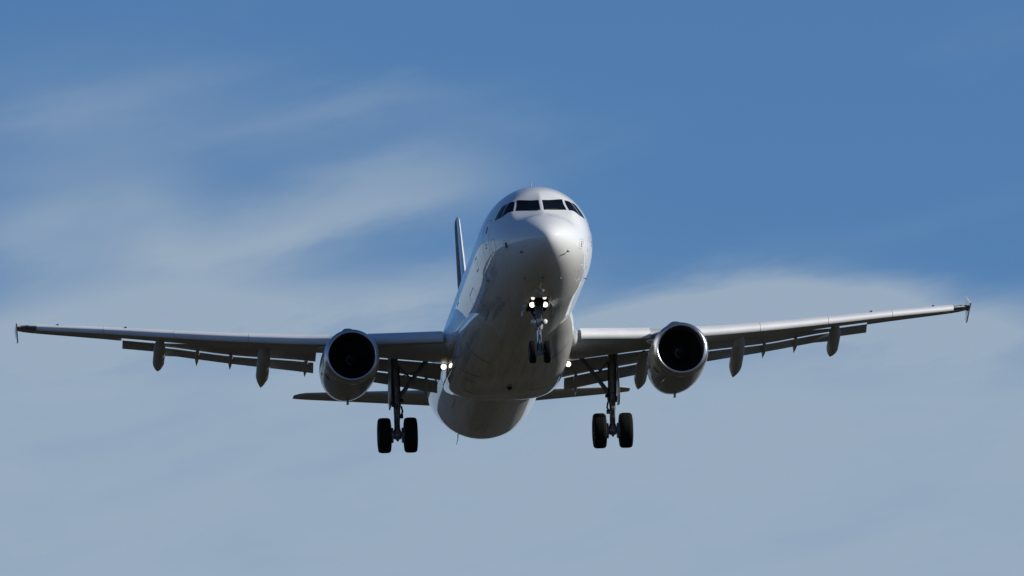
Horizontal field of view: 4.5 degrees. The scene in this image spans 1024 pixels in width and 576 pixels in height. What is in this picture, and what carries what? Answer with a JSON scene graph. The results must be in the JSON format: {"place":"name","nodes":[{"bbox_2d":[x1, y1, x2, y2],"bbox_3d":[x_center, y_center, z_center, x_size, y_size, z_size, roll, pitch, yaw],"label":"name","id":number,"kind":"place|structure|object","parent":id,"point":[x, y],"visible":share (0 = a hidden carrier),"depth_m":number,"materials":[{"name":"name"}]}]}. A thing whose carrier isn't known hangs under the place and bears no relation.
{"place":"outdoors","nodes":[
{"label":"outdoors","id":0,"kind":"place"},
{"bbox_2d":[15,180,970,452],"bbox_3d":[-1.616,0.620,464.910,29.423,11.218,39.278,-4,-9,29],"label":"airliner","id":1,"kind":"object","parent":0,"point":[507,348],"visible":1,"depth_m":458.62,"materials":[{"name":"white paint"}]},
{"bbox_2d":[0,0,1023,575],"label":"sky","id":2,"kind":"structure","parent":0,"point":[309,167],"materials":[{"name":"blue"}]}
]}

